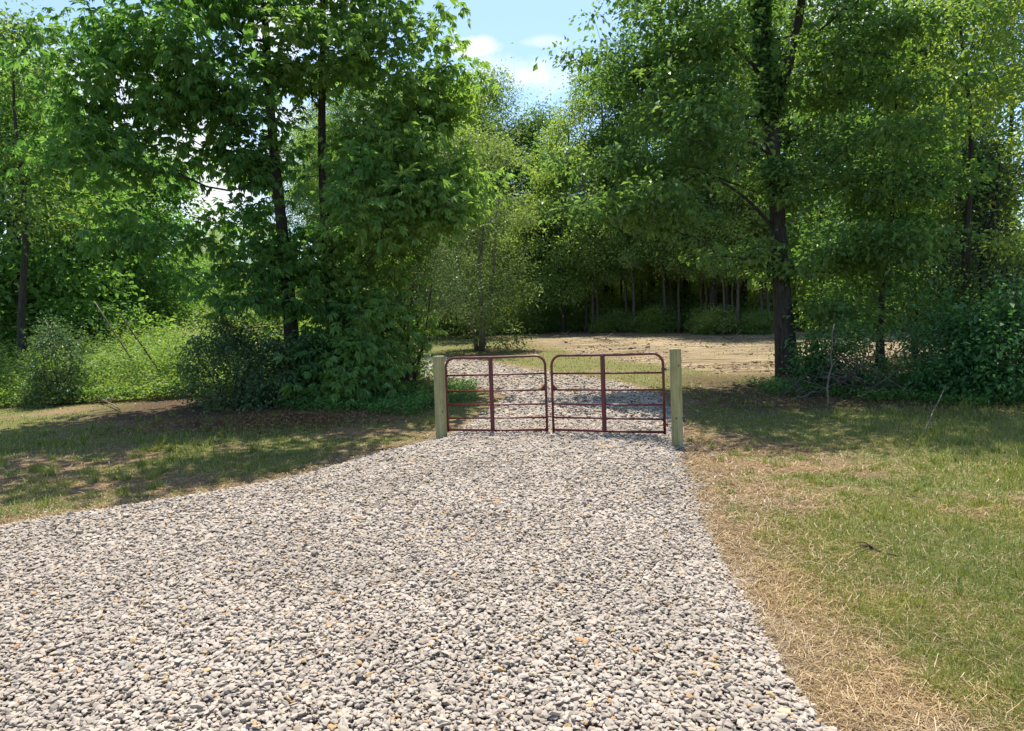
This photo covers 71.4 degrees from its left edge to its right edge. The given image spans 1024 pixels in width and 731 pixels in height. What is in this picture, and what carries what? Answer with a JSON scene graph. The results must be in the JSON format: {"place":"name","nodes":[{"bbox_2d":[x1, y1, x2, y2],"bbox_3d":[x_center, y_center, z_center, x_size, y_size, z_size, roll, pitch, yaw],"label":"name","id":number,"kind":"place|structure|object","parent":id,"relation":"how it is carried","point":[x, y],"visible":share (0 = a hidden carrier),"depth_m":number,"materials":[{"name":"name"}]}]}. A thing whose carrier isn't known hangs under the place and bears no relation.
{"place":"outdoors","nodes":[
{"label":"outdoors","id":0,"kind":"place"},
{"bbox_2d":[0,332,958,730],"bbox_3d":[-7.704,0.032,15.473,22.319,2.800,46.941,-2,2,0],"label":"gravel driveway","id":1,"kind":"structure","parent":0,"point":[638,728],"depth_m":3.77,"materials":[{"name":"grey gravel"}]},
{"bbox_2d":[0,289,1023,730],"bbox_3d":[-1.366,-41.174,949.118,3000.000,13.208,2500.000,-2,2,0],"label":"ground","id":2,"kind":"structure","parent":0,"point":[696,355],"depth_m":13.49,"materials":[{"name":"soil"}]},
{"bbox_2d":[4,311,115,409],"bbox_3d":[-13.055,0.182,20.174,2.929,3.391,2.549,-2,2,10],"label":"shrub","id":3,"kind":"object","parent":2,"relation":"on","point":[49,334],"visible":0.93,"depth_m":19.88,"materials":[{"name":"green plant"}]},
{"bbox_2d":[0,0,127,377],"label":"broadleaf tree","id":4,"kind":"object","parent":2,"relation":"on","point":[28,207],"visible":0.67,"depth_m":23.72,"materials":[{"name":"green plant"}]},
{"bbox_2d":[0,33,127,344],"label":"broadleaf tree","id":5,"kind":"object","parent":2,"relation":"on","point":[3,271],"visible":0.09,"depth_m":28.67,"materials":[{"name":"green plant"}]},
{"bbox_2d":[0,17,175,356],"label":"broadleaf tree","id":6,"kind":"object","parent":2,"relation":"on","point":[37,272],"visible":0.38,"depth_m":27.13,"materials":[{"name":"green plant"}]},
{"bbox_2d":[0,93,178,352],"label":"broadleaf tree","id":7,"kind":"object","parent":2,"relation":"on","point":[101,267],"visible":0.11,"depth_m":29.88,"materials":[{"name":"green plant"}]},
{"bbox_2d":[27,124,206,333],"bbox_3d":[-19.012,-6.172,33.575,8.587,10.650,8.575,0,3,42],"label":"broadleaf tree","id":8,"kind":"object","parent":2,"relation":"on","point":[138,276],"visible":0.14,"depth_m":33.01,"materials":[{"name":"green plant"}]},
{"bbox_2d":[61,120,219,306],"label":"broadleaf tree","id":9,"kind":"object","parent":2,"relation":"on","point":[183,257],"visible":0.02,"depth_m":41.36,"materials":[{"name":"green plant"}]},
{"bbox_2d":[59,128,232,335],"bbox_3d":[-17.923,-6.297,34.827,8.407,10.441,8.419,-2,2,0],"label":"broadleaf tree","id":10,"kind":"object","parent":2,"relation":"on","point":[162,192],"visible":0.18,"depth_m":34.12,"materials":[{"name":"green plant"}]},
{"bbox_2d":[0,0,419,388],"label":"hickory tree","id":11,"kind":"object","parent":2,"relation":"on","point":[111,50],"visible":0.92,"depth_m":16.52,"materials":[{"name":"green plant"}]},
{"bbox_2d":[0,269,423,405],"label":"tall weeds","id":12,"kind":"object","parent":2,"relation":"on","point":[158,349],"visible":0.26,"depth_m":21.42,"materials":[{"name":"green plant"}]},
{"bbox_2d":[144,307,284,416],"bbox_3d":[-7.126,-0.079,17.374,3.420,2.965,2.916,-3,3,-29],"label":"shrub","id":13,"kind":"object","parent":2,"relation":"on","point":[230,345],"visible":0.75,"depth_m":17.14,"materials":[{"name":"green plant"}]},
{"bbox_2d":[214,312,320,411],"bbox_3d":[-5.839,0.090,17.372,2.758,2.800,3.055,-2,2,0],"label":"shrub","id":14,"kind":"object","parent":2,"relation":"on","point":[282,347],"visible":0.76,"depth_m":16.95,"materials":[{"name":"green plant"}]},
{"bbox_2d":[255,130,318,241],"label":"broadleaf tree","id":15,"kind":"object","parent":2,"relation":"on","point":[292,212],"visible":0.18,"depth_m":51.42,"materials":[{"name":"green plant"}]},
{"bbox_2d":[264,322,346,404],"bbox_3d":[-5.003,0.125,18.095,2.764,2.450,2.985,-2,2,0],"label":"shrub","id":16,"kind":"object","parent":2,"relation":"on","point":[310,338],"visible":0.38,"depth_m":17.50,"materials":[{"name":"green plant"}]},
{"bbox_2d":[286,98,350,268],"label":"broadleaf tree","id":17,"kind":"object","parent":2,"relation":"on","point":[308,130],"visible":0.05,"depth_m":59.78,"materials":[{"name":"green plant"}]},
{"bbox_2d":[284,107,376,273],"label":"broadleaf tree","id":18,"kind":"object","parent":2,"relation":"on","point":[308,184],"visible":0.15,"depth_m":46.86,"materials":[{"name":"green plant"}]},
{"bbox_2d":[271,317,422,410],"bbox_3d":[-3.827,0.120,17.264,3.077,2.660,2.996,-1,2,20],"label":"shrub","id":19,"kind":"object","parent":2,"relation":"on","point":[361,370],"visible":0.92,"depth_m":16.77,"materials":[{"name":"green plant"}]},
{"bbox_2d":[295,83,398,295],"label":"broadleaf tree","id":20,"kind":"object","parent":2,"relation":"on","point":[356,97],"visible":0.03,"depth_m":45.36,"materials":[{"name":"green plant"}]},
{"bbox_2d":[229,0,526,365],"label":"hickory tree","id":21,"kind":"object","parent":2,"relation":"on","point":[441,206],"visible":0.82,"depth_m":17.50,"materials":[{"name":"green plant"}]},
{"bbox_2d":[344,90,461,332],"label":"broadleaf tree","id":22,"kind":"object","parent":2,"relation":"on","point":[399,97],"visible":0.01,"depth_m":44.09,"materials":[{"name":"green plant"}]},
{"bbox_2d":[386,333,439,384],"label":"shrub","id":23,"kind":"object","parent":2,"relation":"on","point":[419,374],"visible":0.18,"depth_m":20.67,"materials":[{"name":"green plant"}]},
{"bbox_2d":[353,225,506,384],"bbox_3d":[-2.591,-1.731,20.099,4.133,4.689,4.405,0,3,37],"label":"tree","id":24,"kind":"object","parent":2,"relation":"on","point":[430,301],"visible":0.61,"depth_m":19.93,"materials":[{"name":"green plant"}]},
{"bbox_2d":[433,356,446,437],"bbox_3d":[-1.242,0.755,12.386,0.150,1.844,0.150,-1,2,24],"label":"gate post","id":25,"kind":"object","parent":2,"relation":"on","point":[440,396],"visible":0.71,"depth_m":12.32,"materials":[{"name":"brown wood"}]},
{"bbox_2d":[445,355,548,431],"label":"gate","id":26,"kind":"structure","parent":25,"relation":"attached to","point":[491,391],"depth_m":12.26,"materials":[{"name":"red metal"}]},
{"bbox_2d":[422,309,462,334],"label":"undergrowth bush","id":27,"kind":"object","parent":2,"relation":"on","point":[445,327],"visible":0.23,"depth_m":46.31,"materials":[{"name":"green plant"}]},
{"bbox_2d":[404,75,524,333],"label":"broadleaf tree","id":28,"kind":"object","parent":2,"relation":"on","point":[480,111],"visible":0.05,"depth_m":45.59,"materials":[{"name":"green plant"}]},
{"bbox_2d":[413,119,540,338],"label":"broadleaf tree","id":29,"kind":"object","parent":2,"relation":"on","point":[473,173],"visible":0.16,"depth_m":40.41,"materials":[{"name":"green plant"}]},
{"bbox_2d":[406,119,558,352],"bbox_3d":[-1.359,-5.359,30.852,7.200,11.167,7.140,-2,2,0],"label":"broadleaf tree","id":30,"kind":"object","parent":2,"relation":"on","point":[481,316],"visible":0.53,"depth_m":30.49,"materials":[{"name":"green plant"}]},
{"bbox_2d":[455,42,539,275],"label":"broadleaf tree","id":31,"kind":"object","parent":2,"relation":"on","point":[488,116],"visible":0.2,"depth_m":48.59,"materials":[{"name":"green plant"}]},
{"bbox_2d":[482,179,539,313],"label":"broadleaf tree","id":32,"kind":"object","parent":2,"relation":"on","point":[502,233],"visible":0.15,"depth_m":46.00,"materials":[{"name":"green plant"}]},
{"bbox_2d":[0,332,1023,730],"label":"grass","id":33,"kind":"structure","parent":2,"relation":"on","point":[968,570],"depth_m":6.89,"materials":[{"name":"green plant"}]},
{"bbox_2d":[0,337,1023,730],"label":"straw","id":34,"kind":"object","parent":2,"relation":"on","point":[882,705],"visible":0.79,"depth_m":4.46,"materials":[{"name":"beige plant"}]},
{"bbox_2d":[475,117,554,325],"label":"broadleaf tree","id":35,"kind":"object","parent":2,"relation":"on","point":[523,155],"visible":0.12,"depth_m":48.20,"materials":[{"name":"green plant"}]},
{"bbox_2d":[486,285,551,334],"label":"undergrowth bush","id":36,"kind":"object","parent":2,"relation":"on","point":[519,316],"visible":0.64,"depth_m":42.32,"materials":[{"name":"green plant"}]},
{"bbox_2d":[27,328,1023,440],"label":"dead leaves","id":37,"kind":"object","parent":2,"relation":"on","point":[251,420],"visible":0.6,"depth_m":14.87,"materials":[{"name":"brown plant"}]},
{"bbox_2d":[501,187,557,328],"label":"sapling","id":38,"kind":"object","parent":2,"relation":"on","point":[527,243],"visible":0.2,"depth_m":43.54,"materials":[{"name":"green plant"}]},
{"bbox_2d":[495,184,564,319],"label":"sapling","id":39,"kind":"object","parent":2,"relation":"on","point":[527,200],"visible":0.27,"depth_m":43.39,"materials":[{"name":"green plant"}]},
{"bbox_2d":[506,224,557,332],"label":"sapling","id":40,"kind":"object","parent":2,"relation":"on","point":[533,262],"visible":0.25,"depth_m":43.43,"materials":[{"name":"green plant"}]},
{"bbox_2d":[500,90,587,305],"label":"broadleaf tree","id":41,"kind":"object","parent":2,"relation":"on","point":[540,121],"visible":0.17,"depth_m":48.20,"materials":[{"name":"green plant"}]},
{"bbox_2d":[497,134,610,332],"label":"broadleaf tree","id":42,"kind":"object","parent":2,"relation":"on","point":[563,300],"visible":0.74,"depth_m":41.40,"materials":[{"name":"green plant"}]},
{"bbox_2d":[536,193,584,284],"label":"sapling","id":43,"kind":"object","parent":2,"relation":"on","point":[556,247],"visible":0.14,"depth_m":44.19,"materials":[{"name":"green plant"}]},
{"bbox_2d":[538,291,589,330],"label":"undergrowth bush","id":44,"kind":"object","parent":2,"relation":"on","point":[575,311],"visible":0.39,"depth_m":43.39,"materials":[{"name":"green plant"}]},
{"bbox_2d":[546,307,587,332],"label":"undergrowth bush","id":45,"kind":"object","parent":2,"relation":"on","point":[572,328],"visible":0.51,"depth_m":43.20,"materials":[{"name":"green plant"}]},
{"bbox_2d":[519,81,630,328],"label":"broadleaf tree","id":46,"kind":"object","parent":2,"relation":"on","point":[557,137],"visible":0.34,"depth_m":43.91,"materials":[{"name":"green plant"}]},
{"bbox_2d":[550,207,617,331],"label":"sapling","id":47,"kind":"object","parent":2,"relation":"on","point":[586,315],"visible":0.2,"depth_m":42.04,"materials":[{"name":"green plant"}]},
{"bbox_2d":[545,175,628,332],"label":"sapling","id":48,"kind":"object","parent":2,"relation":"on","point":[588,261],"visible":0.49,"depth_m":40.97,"materials":[{"name":"green plant"}]},
{"bbox_2d":[565,222,623,332],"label":"sapling","id":49,"kind":"object","parent":2,"relation":"on","point":[602,274],"visible":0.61,"depth_m":41.26,"materials":[{"name":"green plant"}]},
{"bbox_2d":[586,316,616,332],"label":"undergrowth bush","id":50,"kind":"object","parent":2,"relation":"on","point":[595,326],"visible":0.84,"depth_m":41.34,"materials":[{"name":"green plant"}]},
{"bbox_2d":[574,283,629,330],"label":"undergrowth bush","id":51,"kind":"object","parent":2,"relation":"on","point":[608,303],"visible":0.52,"depth_m":43.32,"materials":[{"name":"green plant"}]},
{"bbox_2d":[548,50,660,309],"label":"broadleaf tree","id":52,"kind":"object","parent":2,"relation":"on","point":[577,80],"visible":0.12,"depth_m":45.84,"materials":[{"name":"green plant"}]},
{"bbox_2d":[208,368,1023,414],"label":"ground cover","id":53,"kind":"object","parent":2,"relation":"on","point":[421,397],"visible":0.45,"depth_m":15.98,"materials":[{"name":"green plant"}]},
{"bbox_2d":[593,306,638,332],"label":"undergrowth bush","id":54,"kind":"object","parent":2,"relation":"on","point":[620,314],"visible":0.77,"depth_m":41.00,"materials":[{"name":"green plant"}]},
{"bbox_2d":[582,167,649,311],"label":"sapling","id":55,"kind":"object","parent":2,"relation":"on","point":[612,260],"visible":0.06,"depth_m":41.31,"materials":[{"name":"green plant"}]},
{"bbox_2d":[587,183,656,332],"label":"sapling","id":56,"kind":"object","parent":2,"relation":"on","point":[631,263],"visible":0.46,"depth_m":40.12,"materials":[{"name":"green plant"}]},
{"bbox_2d":[589,221,655,331],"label":"sapling","id":57,"kind":"object","parent":2,"relation":"on","point":[627,272],"visible":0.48,"depth_m":41.20,"materials":[{"name":"green plant"}]},
{"bbox_2d":[570,1,688,307],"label":"broadleaf tree","id":58,"kind":"object","parent":2,"relation":"on","point":[621,138],"visible":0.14,"depth_m":43.23,"materials":[{"name":"green plant"}]},
{"bbox_2d":[627,304,687,333],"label":"undergrowth bush","id":59,"kind":"object","parent":2,"relation":"on","point":[643,316],"visible":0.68,"depth_m":39.73,"materials":[{"name":"green plant"}]},
{"bbox_2d":[633,303,683,332],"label":"undergrowth bush","id":60,"kind":"object","parent":2,"relation":"on","point":[656,320],"visible":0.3,"depth_m":39.63,"materials":[{"name":"green plant"}]},
{"bbox_2d":[627,264,694,311],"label":"bush","id":61,"kind":"object","parent":2,"relation":"on","point":[654,293],"visible":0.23,"depth_m":42.15,"materials":[{"name":"green plant"}]},
{"bbox_2d":[631,170,690,305],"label":"sapling","id":62,"kind":"object","parent":2,"relation":"on","point":[661,247],"visible":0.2,"depth_m":38.90,"materials":[{"name":"green plant"}]},
{"bbox_2d":[619,162,703,314],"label":"sapling","id":63,"kind":"object","parent":2,"relation":"on","point":[644,243],"visible":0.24,"depth_m":38.98,"materials":[{"name":"green plant"}]},
{"bbox_2d":[637,302,689,332],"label":"undergrowth bush","id":64,"kind":"object","parent":2,"relation":"on","point":[669,323],"visible":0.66,"depth_m":39.46,"materials":[{"name":"green plant"}]},
{"bbox_2d":[622,146,706,329],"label":"sapling","id":65,"kind":"object","parent":2,"relation":"on","point":[664,293],"visible":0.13,"depth_m":39.42,"materials":[{"name":"green plant"}]},
{"bbox_2d":[640,282,699,326],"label":"undergrowth bush","id":66,"kind":"object","parent":2,"relation":"on","point":[685,299],"visible":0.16,"depth_m":42.03,"materials":[{"name":"green plant"}]},
{"bbox_2d":[669,348,682,445],"bbox_3d":[2.519,0.710,10.886,0.145,1.938,0.144,-2,2,-3],"label":"gate post","id":67,"kind":"object","parent":2,"relation":"on","point":[676,398],"visible":0.83,"depth_m":10.82,"materials":[{"name":"brown wood"}]},
{"bbox_2d":[550,352,669,433],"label":"gate","id":68,"kind":"structure","parent":67,"relation":"attached to","point":[603,404],"depth_m":11.60,"materials":[{"name":"red metal"}]},
{"bbox_2d":[611,36,748,327],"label":"broadleaf tree","id":69,"kind":"object","parent":2,"relation":"on","point":[683,282],"visible":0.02,"depth_m":41.94,"materials":[{"name":"green plant"}]},
{"bbox_2d":[656,192,709,332],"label":"sapling","id":70,"kind":"object","parent":2,"relation":"on","point":[677,269],"visible":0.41,"depth_m":38.16,"materials":[{"name":"green plant"}]},
{"bbox_2d":[667,198,728,310],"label":"sapling","id":71,"kind":"object","parent":2,"relation":"on","point":[698,273],"visible":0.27,"depth_m":37.88,"materials":[{"name":"green plant"}]},
{"bbox_2d":[670,192,731,312],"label":"sapling","id":72,"kind":"object","parent":2,"relation":"on","point":[683,275],"visible":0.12,"depth_m":39.03,"materials":[{"name":"green plant"}]},
{"bbox_2d":[632,0,784,329],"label":"broadleaf tree","id":73,"kind":"object","parent":2,"relation":"on","point":[713,296],"visible":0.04,"depth_m":37.12,"materials":[{"name":"green plant"}]},
{"bbox_2d":[685,302,745,334],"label":"undergrowth bush","id":74,"kind":"object","parent":2,"relation":"on","point":[722,321],"visible":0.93,"depth_m":36.17,"materials":[{"name":"green plant"}]},
{"bbox_2d":[681,189,750,333],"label":"sapling","id":75,"kind":"object","parent":2,"relation":"on","point":[717,216],"visible":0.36,"depth_m":35.88,"materials":[{"name":"green plant"}]},
{"bbox_2d":[676,146,770,333],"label":"sapling","id":76,"kind":"object","parent":2,"relation":"on","point":[736,233],"visible":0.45,"depth_m":35.34,"materials":[{"name":"green plant"}]},
{"bbox_2d":[698,197,758,332],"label":"sapling","id":77,"kind":"object","parent":2,"relation":"on","point":[739,269],"visible":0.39,"depth_m":35.86,"materials":[{"name":"green plant"}]},
{"bbox_2d":[695,281,763,308],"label":"undergrowth bush","id":78,"kind":"object","parent":2,"relation":"on","point":[729,296],"visible":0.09,"depth_m":41.48,"materials":[{"name":"green plant"}]},
{"bbox_2d":[696,158,765,312],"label":"sapling","id":79,"kind":"object","parent":2,"relation":"on","point":[726,290],"visible":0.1,"depth_m":38.26,"materials":[{"name":"green plant"}]},
{"bbox_2d":[456,331,1021,375],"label":"earth clods","id":80,"kind":"object","parent":2,"relation":"on","point":[745,363],"visible":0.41,"depth_m":27.78,"materials":[{"name":"brown soil"}]},
{"bbox_2d":[683,43,820,305],"bbox_3d":[12.185,-10.270,39.022,9.792,16.739,9.402,-3,2,-18],"label":"broadleaf tree","id":81,"kind":"object","parent":2,"relation":"on","point":[745,282],"visible":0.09,"depth_m":37.62,"materials":[{"name":"green plant"}]},
{"bbox_2d":[736,307,773,333],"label":"undergrowth bush","id":82,"kind":"object","parent":2,"relation":"on","point":[764,315],"visible":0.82,"depth_m":35.27,"materials":[{"name":"green plant"}]},
{"bbox_2d":[510,0,1023,379],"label":"oak tree","id":83,"kind":"object","parent":2,"relation":"on","point":[710,46],"visible":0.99,"depth_m":17.01,"materials":[{"name":"green plant"}]},
{"bbox_2d":[720,136,815,328],"bbox_3d":[13.036,-6.819,36.141,4.694,10.390,5.778,-1,2,11],"label":"sapling","id":84,"kind":"object","parent":2,"relation":"on","point":[762,232],"visible":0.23,"depth_m":35.55,"materials":[{"name":"green plant"}]},
{"bbox_2d":[734,285,802,328],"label":"undergrowth bush","id":85,"kind":"object","parent":2,"relation":"on","point":[755,302],"visible":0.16,"depth_m":37.92,"materials":[{"name":"green plant"}]},
{"bbox_2d":[733,148,814,327],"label":"sapling","id":86,"kind":"object","parent":2,"relation":"on","point":[767,291],"visible":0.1,"depth_m":35.50,"materials":[{"name":"green plant"}]},
{"bbox_2d":[701,0,851,298],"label":"broadleaf tree","id":87,"kind":"object","parent":2,"relation":"on","point":[779,36],"visible":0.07,"depth_m":38.28,"materials":[{"name":"green plant"}]},
{"bbox_2d":[752,77,872,327],"bbox_3d":[15.485,-8.178,36.632,7.731,12.816,8.591,-1,2,13],"label":"broadleaf tree","id":88,"kind":"object","parent":2,"relation":"on","point":[794,285],"visible":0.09,"depth_m":36.12,"materials":[{"name":"green plant"}]},
{"bbox_2d":[770,325,856,389],"bbox_3d":[7.175,0.121,16.875,1.927,2.211,2.183,-1,2,23],"label":"shrub","id":89,"kind":"object","parent":2,"relation":"on","point":[799,352],"visible":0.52,"depth_m":16.70,"materials":[{"name":"green plant"}]},
{"bbox_2d":[771,312,919,398],"bbox_3d":[7.697,-0.100,16.449,3.015,2.456,3.002,-1,3,32],"label":"shrub","id":90,"kind":"object","parent":2,"relation":"on","point":[849,347],"visible":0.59,"depth_m":16.09,"materials":[{"name":"green plant"}]},
{"bbox_2d":[779,351,940,401],"bbox_3d":[7.361,0.336,15.518,3.064,1.371,2.609,-4,3,-37],"label":"brush pile","id":91,"kind":"object","parent":2,"relation":"on","point":[847,378],"visible":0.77,"depth_m":15.59,"materials":[{"name":"brown wood"}]},
{"bbox_2d":[812,268,910,331],"bbox_3d":[17.027,-3.177,34.556,4.938,4.550,5.146,-1,2,27],"label":"undergrowth bush","id":92,"kind":"object","parent":2,"relation":"on","point":[852,286],"visible":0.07,"depth_m":34.30,"materials":[{"name":"green plant"}]},
{"bbox_2d":[782,0,947,320],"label":"broadleaf tree","id":93,"kind":"object","parent":2,"relation":"on","point":[812,20],"visible":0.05,"depth_m":36.78,"materials":[{"name":"green plant"}]},
{"bbox_2d":[758,2,1023,366],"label":"broadleaf tree","id":94,"kind":"object","parent":2,"relation":"on","point":[882,287],"visible":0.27,"depth_m":19.35,"materials":[{"name":"green plant"}]},
{"bbox_2d":[801,0,1002,329],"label":"broadleaf tree","id":95,"kind":"object","parent":2,"relation":"on","point":[870,112],"visible":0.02,"depth_m":33.45,"materials":[{"name":"green plant"}]},
{"bbox_2d":[846,90,990,356],"bbox_3d":[12.617,-4.324,22.900,4.700,8.260,4.763,-2,2,0],"label":"broadleaf tree","id":96,"kind":"object","parent":2,"relation":"on","point":[916,312],"visible":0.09,"depth_m":22.86,"materials":[{"name":"green plant"}]},
{"bbox_2d":[835,0,1023,325],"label":"broadleaf tree","id":97,"kind":"object","parent":2,"relation":"on","point":[989,104],"visible":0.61,"depth_m":18.27,"materials":[{"name":"green plant"}]},
{"bbox_2d":[853,0,1023,282],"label":"broadleaf tree","id":98,"kind":"object","parent":2,"relation":"on","point":[924,51],"visible":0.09,"depth_m":32.97,"materials":[{"name":"green plant"}]},
{"bbox_2d":[872,127,1023,365],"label":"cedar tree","id":99,"kind":"object","parent":2,"relation":"on","point":[992,223],"visible":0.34,"depth_m":19.52,"materials":[{"name":"green plant"}]},
{"bbox_2d":[874,289,1023,405],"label":"shrub","id":100,"kind":"object","parent":2,"relation":"on","point":[921,374],"visible":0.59,"depth_m":15.23,"materials":[{"name":"green plant"}]},
{"bbox_2d":[902,269,1023,406],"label":"shrub","id":101,"kind":"object","parent":2,"relation":"on","point":[1010,344],"visible":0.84,"depth_m":14.49,"materials":[{"name":"green plant"}]},
{"bbox_2d":[922,0,1023,312],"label":"broadleaf tree","id":102,"kind":"object","parent":2,"relation":"on","point":[1012,127],"visible":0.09,"depth_m":33.64,"materials":[{"name":"green plant"}]},
{"bbox_2d":[0,0,1023,273],"label":"sky","id":103,"kind":"structure","parent":0,"point":[532,26],"materials":[{"name":"blue"}]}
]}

